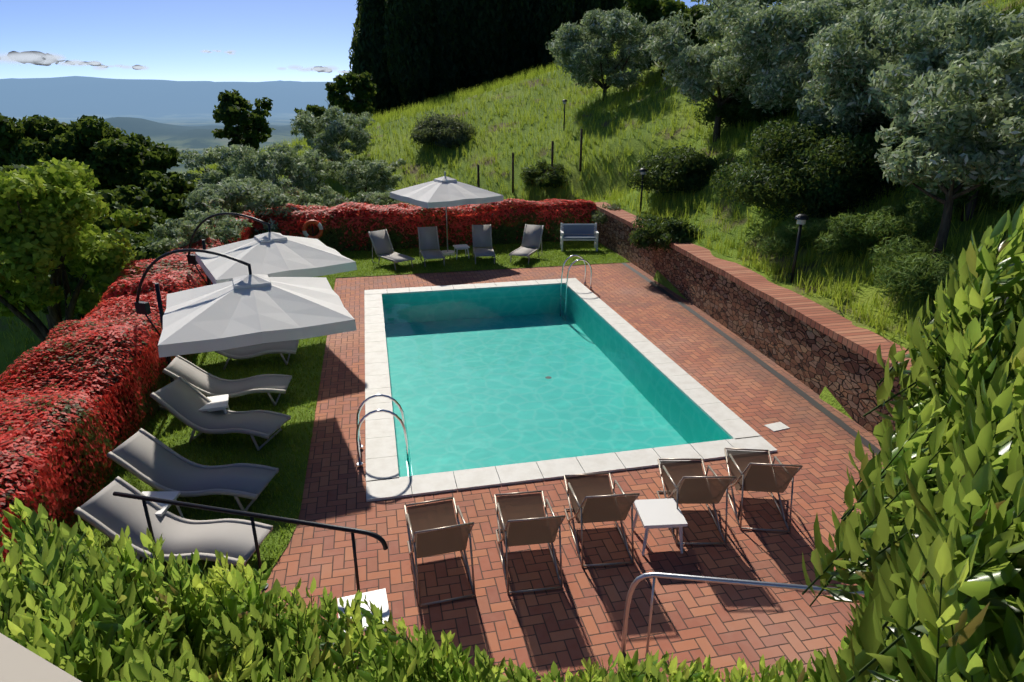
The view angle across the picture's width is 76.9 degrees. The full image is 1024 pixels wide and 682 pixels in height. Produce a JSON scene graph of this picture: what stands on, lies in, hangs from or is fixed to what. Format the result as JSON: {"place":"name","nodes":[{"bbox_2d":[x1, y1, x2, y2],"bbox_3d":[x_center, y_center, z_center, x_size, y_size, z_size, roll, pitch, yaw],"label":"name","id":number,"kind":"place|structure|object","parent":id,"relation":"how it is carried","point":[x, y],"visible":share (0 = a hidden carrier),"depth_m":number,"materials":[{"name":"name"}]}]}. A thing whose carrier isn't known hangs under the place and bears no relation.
{"place":"outdoors","nodes":[
{"label":"outdoors","id":0,"kind":"place"},
{"bbox_2d":[0,633,81,681],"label":"parapet","id":1,"kind":"structure","parent":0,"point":[19,663],"depth_m":0.43,"materials":[{"name":"beige paint"}]},
{"bbox_2d":[0,50,351,72],"bbox_3d":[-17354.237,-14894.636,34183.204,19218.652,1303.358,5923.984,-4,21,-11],"label":"cloud","id":2,"kind":"structure","parent":0,"point":[45,59],"depth_m":32030.72,"materials":[{"name":"white"}]},
{"bbox_2d":[70,241,628,593],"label":"lawn grass","id":3,"kind":"structure","parent":0,"point":[259,509],"depth_m":10.52,"materials":[{"name":"green plant"}]},
{"bbox_2d":[142,491,183,517],"bbox_3d":[-4.314,2.120,7.790,0.460,0.402,0.460,0,21,0],"label":"side table","id":4,"kind":"object","parent":3,"relation":"on","point":[171,495],"visible":0.33,"depth_m":7.85,"materials":[{"name":"white plastic"}]},
{"bbox_2d":[73,476,272,565],"bbox_3d":[-3.752,2.107,7.261,1.884,0.788,0.660,3,21,7],"label":"wave lounger","id":5,"kind":"object","parent":3,"relation":"on","point":[106,512],"visible":0.73,"depth_m":7.26,"materials":[{"name":"fabric"}]},
{"bbox_2d":[106,428,278,510],"bbox_3d":[-4.095,1.681,8.387,1.884,0.788,0.660,2,21,5],"label":"wave lounger","id":6,"kind":"object","parent":3,"relation":"on","point":[144,456],"visible":0.95,"depth_m":8.36,"materials":[{"name":"fabric"}]},
{"bbox_2d":[199,394,229,413],"bbox_3d":[-4.768,1.159,10.330,0.460,0.402,0.460,-7,22,-19],"label":"side table","id":7,"kind":"object","parent":3,"relation":"on","point":[218,402],"visible":0.56,"depth_m":10.19,"materials":[{"name":"white plastic"}]},
{"bbox_2d":[150,376,290,450],"bbox_3d":[-4.441,1.106,9.907,1.884,0.788,0.660,4,21,11],"label":"wave lounger","id":8,"kind":"object","parent":3,"relation":"on","point":[182,399],"visible":0.95,"depth_m":9.87,"materials":[{"name":"fabric"}]},
{"bbox_2d":[162,355,291,405],"bbox_3d":[-4.819,0.671,11.058,1.884,0.788,0.660,-3,21,-8],"label":"wave lounger","id":9,"kind":"object","parent":3,"relation":"on","point":[203,382],"visible":0.87,"depth_m":11.02,"materials":[{"name":"fabric"}]},
{"bbox_2d":[134,249,356,410],"bbox_3d":[-4.583,-0.124,10.454,3.509,2.714,3.302,-9,22,-22],"label":"cantilever umbrella","id":10,"kind":"object","parent":3,"relation":"on","point":[250,308],"visible":0.91,"depth_m":9.49,"materials":[{"name":"fabric"}]},
{"bbox_2d":[215,340,298,369],"bbox_3d":[-5.218,0.056,12.685,1.884,0.788,0.660,-4,21,-11],"label":"wave lounger","id":11,"kind":"object","parent":3,"relation":"on","point":[289,347],"visible":0.59,"depth_m":12.65,"materials":[{"name":"fabric"}]},
{"bbox_2d":[187,212,356,284],"bbox_3d":[-5.389,-1.349,13.692,3.154,2.714,3.552,-13,24,-30],"label":"cantilever umbrella","id":12,"kind":"object","parent":3,"relation":"on","point":[272,254],"visible":0.84,"depth_m":12.72,"materials":[{"name":"fabric"}]},
{"bbox_2d":[302,220,322,238],"bbox_3d":[-6.562,-3.420,21.324,0.670,1.185,0.175,-8,22,-21],"label":"life ring","id":13,"kind":"object","parent":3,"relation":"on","point":[312,222],"visible":0.92,"depth_m":21.17,"materials":[{"name":"orange"}]},
{"bbox_2d":[368,229,414,269],"bbox_3d":[-3.763,-2.851,20.101,0.640,0.977,1.647,-17,26,-37],"label":"chaise","id":14,"kind":"object","parent":3,"relation":"on","point":[381,243],"visible":1,"depth_m":20.37,"materials":[{"name":"fabric"}]},
{"bbox_2d":[417,226,444,265],"bbox_3d":[-2.575,-3.013,20.529,0.640,0.977,1.647,-5,21,-13],"label":"chaise","id":15,"kind":"object","parent":3,"relation":"on","point":[428,240],"visible":1,"depth_m":20.97,"materials":[{"name":"fabric"}]},
{"bbox_2d":[390,172,503,255],"bbox_3d":[-2.156,-4.182,21.197,2.730,2.700,2.730,-13,25,-32],"label":"patio umbrella","id":16,"kind":"object","parent":3,"relation":"on","point":[444,191],"visible":0.99,"depth_m":20.31,"materials":[{"name":"fabric"}]},
{"bbox_2d":[453,244,469,258],"bbox_3d":[-1.657,-2.908,21.083,0.460,0.402,0.460,-6,22,-16],"label":"side table","id":17,"kind":"object","parent":3,"relation":"on","point":[461,247],"visible":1,"depth_m":20.94,"materials":[{"name":"white plastic"}]},
{"bbox_2d":[472,224,494,263],"bbox_3d":[-0.927,-3.138,20.858,0.640,0.977,1.647,-2,21,-6],"label":"chaise","id":18,"kind":"object","parent":3,"relation":"on","point":[481,235],"visible":0.98,"depth_m":21.31,"materials":[{"name":"fabric"}]},
{"bbox_2d":[509,224,543,263],"bbox_3d":[0.479,-3.147,20.883,0.640,0.977,1.647,7,22,18],"label":"chaise","id":19,"kind":"object","parent":3,"relation":"on","point":[532,235],"visible":1,"depth_m":21.29,"materials":[{"name":"fabric"}]},
{"bbox_2d":[560,223,598,250],"bbox_3d":[2.306,-3.571,22.153,1.270,0.880,0.560,0,21,0],"label":"white bench","id":20,"kind":"object","parent":3,"relation":"on","point":[578,229],"visible":1,"depth_m":22.23,"materials":[{"name":"white plastic"}]},
{"bbox_2d":[0,0,781,81],"label":"sky","id":21,"kind":"structure","parent":0,"point":[168,38],"materials":[{"name":"blue"}]},
{"bbox_2d":[0,0,1023,419],"bbox_3d":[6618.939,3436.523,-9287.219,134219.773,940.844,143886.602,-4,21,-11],"label":"grassy hillside","id":22,"kind":"structure","parent":0,"point":[176,114],"depth_m":32.44,"materials":[{"name":"green plant"}]},
{"bbox_2d":[0,148,16,164],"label":"oak tree","id":23,"kind":"object","parent":22,"relation":"on","point":[14,157],"visible":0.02,"depth_m":46.42,"materials":[{"name":"green plant"}]},
{"bbox_2d":[0,161,93,332],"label":"oak tree","id":24,"kind":"object","parent":22,"relation":"on","point":[8,168],"visible":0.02,"depth_m":25.69,"materials":[{"name":"green plant"}]},
{"bbox_2d":[0,113,140,193],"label":"oak tree","id":25,"kind":"object","parent":22,"relation":"on","point":[30,140],"visible":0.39,"depth_m":34.33,"materials":[{"name":"green plant"}]},
{"bbox_2d":[0,157,154,351],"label":"lime tree","id":26,"kind":"object","parent":22,"relation":"on","point":[46,221],"visible":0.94,"depth_m":13.37,"materials":[{"name":"green plant"}]},
{"bbox_2d":[40,217,208,329],"bbox_3d":[-11.859,-1.390,20.892,6.222,4.827,6.225,-4,21,-11],"label":"oak tree","id":27,"kind":"object","parent":22,"relation":"on","point":[140,242],"visible":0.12,"depth_m":19.62,"materials":[{"name":"green plant"}]},
{"bbox_2d":[85,185,168,239],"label":"oak tree","id":28,"kind":"object","parent":22,"relation":"on","point":[133,198],"visible":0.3,"depth_m":24.82,"materials":[{"name":"green plant"}]},
{"bbox_2d":[77,132,194,190],"bbox_3d":[-20.543,-8.943,35.577,5.966,4.883,4.788,-4,21,-11],"label":"oak tree","id":29,"kind":"object","parent":22,"relation":"on","point":[111,161],"visible":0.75,"depth_m":34.05,"materials":[{"name":"green plant"}]},
{"bbox_2d":[139,170,198,226],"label":"oak tree","id":30,"kind":"object","parent":22,"relation":"on","point":[165,194],"visible":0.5,"depth_m":31.25,"materials":[{"name":"green plant"}]},
{"bbox_2d":[148,206,252,257],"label":"olive","id":31,"kind":"object","parent":22,"relation":"on","point":[227,225],"visible":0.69,"depth_m":17.48,"materials":[{"name":"green plant"}]},
{"bbox_2d":[176,144,260,215],"bbox_3d":[-14.028,-7.399,32.562,4.000,4.875,4.136,4,21,11],"label":"olive","id":32,"kind":"object","parent":22,"relation":"on","point":[209,175],"visible":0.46,"depth_m":31.09,"materials":[{"name":"green plant"}]},
{"bbox_2d":[181,176,303,234],"bbox_3d":[-8.956,-4.184,22.011,3.741,2.808,4.237,-4,21,-11],"label":"olive","id":33,"kind":"object","parent":22,"relation":"on","point":[257,197],"visible":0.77,"depth_m":20.96,"materials":[{"name":"green plant"}]},
{"bbox_2d":[211,89,275,150],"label":"tree","id":34,"kind":"object","parent":22,"relation":"on","point":[252,128],"visible":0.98,"depth_m":43.29,"materials":[{"name":"green plant"}]},
{"bbox_2d":[224,142,346,204],"bbox_3d":[-9.903,-5.815,28.912,5.142,6.125,4.550,-4,21,-11],"label":"olive","id":35,"kind":"object","parent":22,"relation":"on","point":[271,165],"visible":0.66,"depth_m":27.39,"materials":[{"name":"green plant"}]},
{"bbox_2d":[0,198,598,565],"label":"photinia hedge","id":36,"kind":"object","parent":22,"relation":"on","point":[75,412],"visible":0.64,"depth_m":9.96,"materials":[{"name":"red plant"}]},
{"bbox_2d":[294,104,326,123],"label":"tree","id":37,"kind":"object","parent":22,"relation":"on","point":[316,110],"visible":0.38,"depth_m":50.19,"materials":[{"name":"green plant"}]},
{"bbox_2d":[284,185,353,217],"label":"olive","id":38,"kind":"object","parent":22,"relation":"on","point":[306,200],"visible":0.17,"depth_m":24.91,"materials":[{"name":"green plant"}]},
{"bbox_2d":[290,105,374,170],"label":"olive","id":39,"kind":"object","parent":22,"relation":"on","point":[340,128],"visible":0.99,"depth_m":34.92,"materials":[{"name":"green plant"}]},
{"bbox_2d":[324,71,376,116],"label":"poplar tree","id":40,"kind":"object","parent":22,"relation":"on","point":[360,87],"visible":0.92,"depth_m":55.54,"materials":[{"name":"green plant"}]},
{"bbox_2d":[353,0,360,54],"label":"cypress","id":41,"kind":"object","parent":22,"relation":"on","point":[355,24],"depth_m":71.80,"materials":[{"name":"green plant"}]},
{"bbox_2d":[323,151,405,193],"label":"olive","id":42,"kind":"object","parent":22,"relation":"on","point":[378,173],"visible":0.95,"depth_m":30.37,"materials":[{"name":"green plant"}]},
{"bbox_2d":[348,0,403,118],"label":"conifer","id":43,"kind":"object","parent":22,"relation":"on","point":[368,48],"visible":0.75,"depth_m":68.14,"materials":[{"name":"green plant"}]},
{"bbox_2d":[348,188,409,207],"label":"olive","id":44,"kind":"object","parent":22,"relation":"on","point":[377,198],"visible":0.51,"depth_m":25.39,"materials":[{"name":"green plant"}]},
{"bbox_2d":[383,0,434,109],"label":"cypress","id":45,"kind":"object","parent":22,"relation":"on","point":[409,35],"visible":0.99,"depth_m":65.34,"materials":[{"name":"green plant"}]},
{"bbox_2d":[425,89,437,103],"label":"conifer","id":46,"kind":"object","parent":22,"relation":"on","point":[427,96],"visible":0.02,"depth_m":75.62,"materials":[{"name":"green plant"}]},
{"bbox_2d":[409,112,477,148],"bbox_3d":[-3.747,-11.765,36.411,4.162,2.260,4.417,-4,21,-11],"label":"shrub","id":47,"kind":"object","parent":22,"relation":"on","point":[445,131],"visible":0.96,"depth_m":35.38,"materials":[{"name":"green plant"}]},
{"bbox_2d":[428,0,463,102],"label":"cypress","id":48,"kind":"object","parent":22,"relation":"on","point":[446,69],"visible":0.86,"depth_m":67.59,"materials":[{"name":"green plant"}]},
{"bbox_2d":[450,0,515,95],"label":"conifer","id":49,"kind":"object","parent":22,"relation":"on","point":[481,28],"visible":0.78,"depth_m":68.81,"materials":[{"name":"green plant"}]},
{"bbox_2d":[0,201,1023,681],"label":"laurel bush","id":50,"kind":"object","parent":22,"relation":"on","point":[926,555],"visible":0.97,"depth_m":1.79,"materials":[{"name":"green plant"}]},
{"bbox_2d":[0,0,1023,387],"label":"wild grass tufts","id":51,"kind":"object","parent":22,"relation":"on","point":[476,92],"visible":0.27,"depth_m":28.24,"materials":[{"name":"green plant"}]},
{"bbox_2d":[500,0,543,82],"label":"conifer","id":52,"kind":"object","parent":22,"relation":"on","point":[523,52],"visible":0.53,"depth_m":70.54,"materials":[{"name":"green plant"}]},
{"bbox_2d":[477,129,582,192],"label":"fence posts","id":53,"kind":"object","parent":22,"relation":"on","point":[552,152],"visible":0.74,"depth_m":27.82,"materials":[{"name":"brown wood"}]},
{"bbox_2d":[519,159,566,188],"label":"shrub","id":54,"kind":"object","parent":22,"relation":"on","point":[548,174],"visible":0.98,"depth_m":27.76,"materials":[{"name":"green plant"}]},
{"bbox_2d":[531,0,574,69],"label":"cypress","id":55,"kind":"object","parent":22,"relation":"on","point":[549,16],"visible":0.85,"depth_m":68.80,"materials":[{"name":"green plant"}]},
{"bbox_2d":[562,99,567,130],"bbox_3d":[2.584,-11.097,31.819,0.273,1.555,0.280,-4,21,-11],"label":"garden lamp","id":56,"kind":"object","parent":22,"relation":"on","point":[564,101],"visible":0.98,"depth_m":31.70,"materials":[{"name":"grey metal"}]},
{"bbox_2d":[246,242,883,681],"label":"brick patio","id":57,"kind":"structure","parent":22,"relation":"on","point":[574,620],"depth_m":7.59,"materials":[{"name":"red brick"}]},
{"bbox_2d":[113,491,387,592],"bbox_3d":[-2.769,2.204,6.816,3.166,0.954,0.098,5,21,12],"label":"handrail","id":58,"kind":"object","parent":57,"relation":"on","point":[252,516],"visible":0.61,"depth_m":6.64,"materials":[{"name":"grey metal"}]},
{"bbox_2d":[337,588,389,632],"bbox_3d":[-1.399,2.735,6.158,0.460,0.422,0.460,-6,22,-16],"label":"side table","id":59,"kind":"object","parent":57,"relation":"on","point":[377,598],"visible":0.32,"depth_m":6.17,"materials":[{"name":"white plastic"}]},
{"bbox_2d":[356,394,412,475],"bbox_3d":[-1.891,1.768,9.562,0.780,1.926,0.590,-4,21,-11],"label":"pool ladder","id":60,"kind":"object","parent":57,"relation":"on","point":[360,447],"visible":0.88,"depth_m":9.31,"materials":[{"name":"silver metal"}]},
{"bbox_2d":[404,497,475,606],"bbox_3d":[-0.826,2.090,7.119,0.610,0.936,1.204,-5,21,-14],"label":"deck chair","id":61,"kind":"object","parent":57,"relation":"on","point":[433,529],"visible":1,"depth_m":6.92,"materials":[{"name":"beige fabric"}]},
{"bbox_2d":[494,490,565,593],"bbox_3d":[0.166,2.032,7.272,0.610,0.936,1.204,-3,21,-8],"label":"deck chair","id":62,"kind":"object","parent":57,"relation":"on","point":[524,520],"visible":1,"depth_m":7.07,"materials":[{"name":"beige fabric"}]},
{"bbox_2d":[559,255,591,320],"bbox_3d":[1.776,-1.390,17.911,0.780,1.926,0.590,-4,21,-11],"label":"pool ladder","id":63,"kind":"object","parent":57,"relation":"on","point":[565,301],"visible":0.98,"depth_m":17.79,"materials":[{"name":"silver metal"}]},
{"bbox_2d":[364,278,789,501],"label":"swimming pool","id":64,"kind":"structure","parent":57,"relation":"on","point":[483,385],"depth_m":13.01,"materials":[{"name":"liquid"}]},
{"bbox_2d":[564,472,639,566],"bbox_3d":[1.019,1.887,7.655,0.610,0.936,1.204,-2,21,-6],"label":"deck chair","id":65,"kind":"object","parent":57,"relation":"on","point":[593,498],"visible":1,"depth_m":7.45,"materials":[{"name":"beige fabric"}]},
{"bbox_2d":[633,498,687,555],"bbox_3d":[1.725,2.188,7.604,0.500,0.422,0.500,-1,21,-4],"label":"side table","id":66,"kind":"object","parent":57,"relation":"on","point":[658,513],"visible":0.95,"depth_m":7.46,"materials":[{"name":"white plastic"}]},
{"bbox_2d":[657,458,736,544],"bbox_3d":[2.233,1.758,7.995,0.610,0.936,1.204,0,21,0],"label":"deck chair","id":67,"kind":"object","parent":57,"relation":"on","point":[686,482],"visible":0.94,"depth_m":7.74,"materials":[{"name":"beige fabric"}]},
{"bbox_2d":[621,572,864,656],"bbox_3d":[2.783,2.519,5.534,3.590,1.272,0.045,5,21,12],"label":"handrail","id":68,"kind":"object","parent":57,"relation":"on","point":[641,577],"visible":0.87,"depth_m":5.68,"materials":[{"name":"silver metal"}]},
{"bbox_2d":[590,202,918,454],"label":"stone retaining wall","id":69,"kind":"structure","parent":57,"relation":"on","point":[817,348],"depth_m":12.73,"materials":[{"name":"stone"}]},
{"bbox_2d":[724,448,802,531],"bbox_3d":[3.142,1.667,8.236,0.610,0.936,1.204,2,21,5],"label":"deck chair","id":70,"kind":"object","parent":57,"relation":"on","point":[752,469],"visible":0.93,"depth_m":7.95,"materials":[{"name":"beige fabric"}]},
{"bbox_2d":[570,0,600,43],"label":"cypress","id":71,"kind":"object","parent":22,"relation":"on","point":[581,7],"visible":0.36,"depth_m":73.27,"materials":[{"name":"green plant"}]},
{"bbox_2d":[545,7,657,100],"bbox_3d":[4.814,-15.153,34.473,6.323,4.924,7.042,-4,21,-11],"label":"olive tree","id":72,"kind":"object","parent":22,"relation":"on","point":[577,51],"visible":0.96,"depth_m":33.20,"materials":[{"name":"green plant"}]},
{"bbox_2d":[591,202,621,224],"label":"shrub","id":73,"kind":"object","parent":22,"relation":"on","point":[601,217],"visible":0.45,"depth_m":22.67,"materials":[{"name":"green plant"}]},
{"bbox_2d":[596,0,626,43],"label":"conifer","id":74,"kind":"object","parent":22,"relation":"on","point":[607,5],"visible":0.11,"depth_m":82.61,"materials":[{"name":"green plant"}]},
{"bbox_2d":[639,168,646,210],"bbox_3d":[4.373,-5.030,21.729,0.273,1.555,0.280,-4,21,-11],"label":"garden lamp","id":75,"kind":"object","parent":22,"relation":"on","point":[643,171],"visible":0.95,"depth_m":21.59,"materials":[{"name":"grey metal"}]},
{"bbox_2d":[628,213,704,252],"bbox_3d":[4.623,-3.030,18.477,2.506,1.188,2.315,-4,21,-11],"label":"shrub","id":76,"kind":"object","parent":22,"relation":"on","point":[652,230],"visible":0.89,"depth_m":17.96,"materials":[{"name":"green plant"}]},
{"bbox_2d":[622,0,710,76],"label":"oak tree","id":77,"kind":"object","parent":22,"relation":"on","point":[650,11],"visible":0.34,"depth_m":34.86,"materials":[{"name":"green plant"}]},
{"bbox_2d":[626,144,730,195],"bbox_3d":[5.737,-5.858,22.124,3.716,1.636,3.666,-4,21,-11],"label":"shrub","id":78,"kind":"object","parent":22,"relation":"on","point":[670,170],"visible":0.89,"depth_m":21.04,"materials":[{"name":"green plant"}]},
{"bbox_2d":[641,9,806,141],"bbox_3d":[7.964,-9.202,22.770,5.728,4.694,6.130,19,28,40],"label":"olive","id":79,"kind":"object","parent":22,"relation":"on","point":[691,75],"visible":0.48,"depth_m":22.00,"materials":[{"name":"green plant"}]},
{"bbox_2d":[694,79,799,128],"bbox_3d":[9.092,-8.696,23.321,4.214,2.118,3.802,-4,21,-11],"label":"shrub","id":80,"kind":"object","parent":22,"relation":"on","point":[734,111],"visible":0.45,"depth_m":22.95,"materials":[{"name":"green plant"}]},
{"bbox_2d":[691,0,831,21],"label":"olive","id":81,"kind":"object","parent":22,"relation":"on","point":[714,3],"visible":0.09,"depth_m":28.55,"materials":[{"name":"green plant"}]},
{"bbox_2d":[790,214,808,282],"bbox_3d":[5.933,-1.871,13.440,0.273,1.555,0.280,-4,21,-11],"label":"garden lamp","id":82,"kind":"object","parent":22,"relation":"on","point":[801,219],"visible":0.96,"depth_m":13.31,"materials":[{"name":"grey metal"}]},
{"bbox_2d":[707,115,904,221],"bbox_3d":[7.330,-4.208,15.681,4.418,2.516,4.631,-4,21,-11],"label":"shrub","id":83,"kind":"object","parent":22,"relation":"on","point":[809,167],"visible":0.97,"depth_m":14.67,"materials":[{"name":"green plant"}]},
{"bbox_2d":[708,0,925,122],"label":"olive","id":84,"kind":"object","parent":22,"relation":"on","point":[754,36],"visible":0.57,"depth_m":17.43,"materials":[{"name":"green plant"}]},
{"bbox_2d":[757,211,886,258],"bbox_3d":[6.846,-2.289,14.271,2.982,1.378,2.722,-4,21,-11],"label":"shrub","id":85,"kind":"object","parent":22,"relation":"on","point":[818,232],"visible":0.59,"depth_m":14.02,"materials":[{"name":"green plant"}]},
{"bbox_2d":[795,86,890,137],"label":"olive","id":86,"kind":"object","parent":22,"relation":"on","point":[816,109],"visible":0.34,"depth_m":15.38,"materials":[{"name":"green plant"}]},
{"bbox_2d":[781,0,979,53],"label":"olive","id":87,"kind":"object","parent":22,"relation":"on","point":[931,2],"visible":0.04,"depth_m":20.22,"materials":[{"name":"green plant"}]},
{"bbox_2d":[826,203,940,248],"bbox_3d":[7.644,-2.314,13.306,2.184,1.161,2.448,-4,21,-11],"label":"shrub","id":88,"kind":"object","parent":22,"relation":"on","point":[891,221],"visible":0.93,"depth_m":12.76,"materials":[{"name":"green plant"}]},
{"bbox_2d":[798,0,1023,149],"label":"olive","id":89,"kind":"object","parent":22,"relation":"on","point":[845,59],"visible":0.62,"depth_m":13.52,"materials":[{"name":"green plant"}]},
{"bbox_2d":[868,235,959,305],"bbox_3d":[7.354,-1.177,11.483,2.028,1.171,2.346,-4,21,-11],"label":"shrub","id":90,"kind":"object","parent":22,"relation":"on","point":[917,269],"visible":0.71,"depth_m":11.21,"materials":[{"name":"green plant"}]},
{"bbox_2d":[851,115,1000,152],"bbox_3d":[9.865,-5.108,15.392,3.026,1.611,3.490,-4,21,-11],"label":"tree","id":91,"kind":"object","parent":22,"relation":"on","point":[883,125],"visible":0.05,"depth_m":15.35,"materials":[{"name":"green plant"}]},
{"bbox_2d":[868,36,1023,221],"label":"olive","id":92,"kind":"object","parent":22,"relation":"on","point":[930,104],"visible":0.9,"depth_m":10.64,"materials":[{"name":"green plant"}]},
{"bbox_2d":[874,125,1023,256],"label":"olive","id":93,"kind":"object","parent":22,"relation":"on","point":[908,166],"visible":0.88,"depth_m":10.86,"materials":[{"name":"green plant"}]},
{"bbox_2d":[903,164,1023,224],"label":"shrub","id":94,"kind":"object","parent":22,"relation":"on","point":[929,206],"visible":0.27,"depth_m":12.07,"materials":[{"name":"green plant"}]}
]}

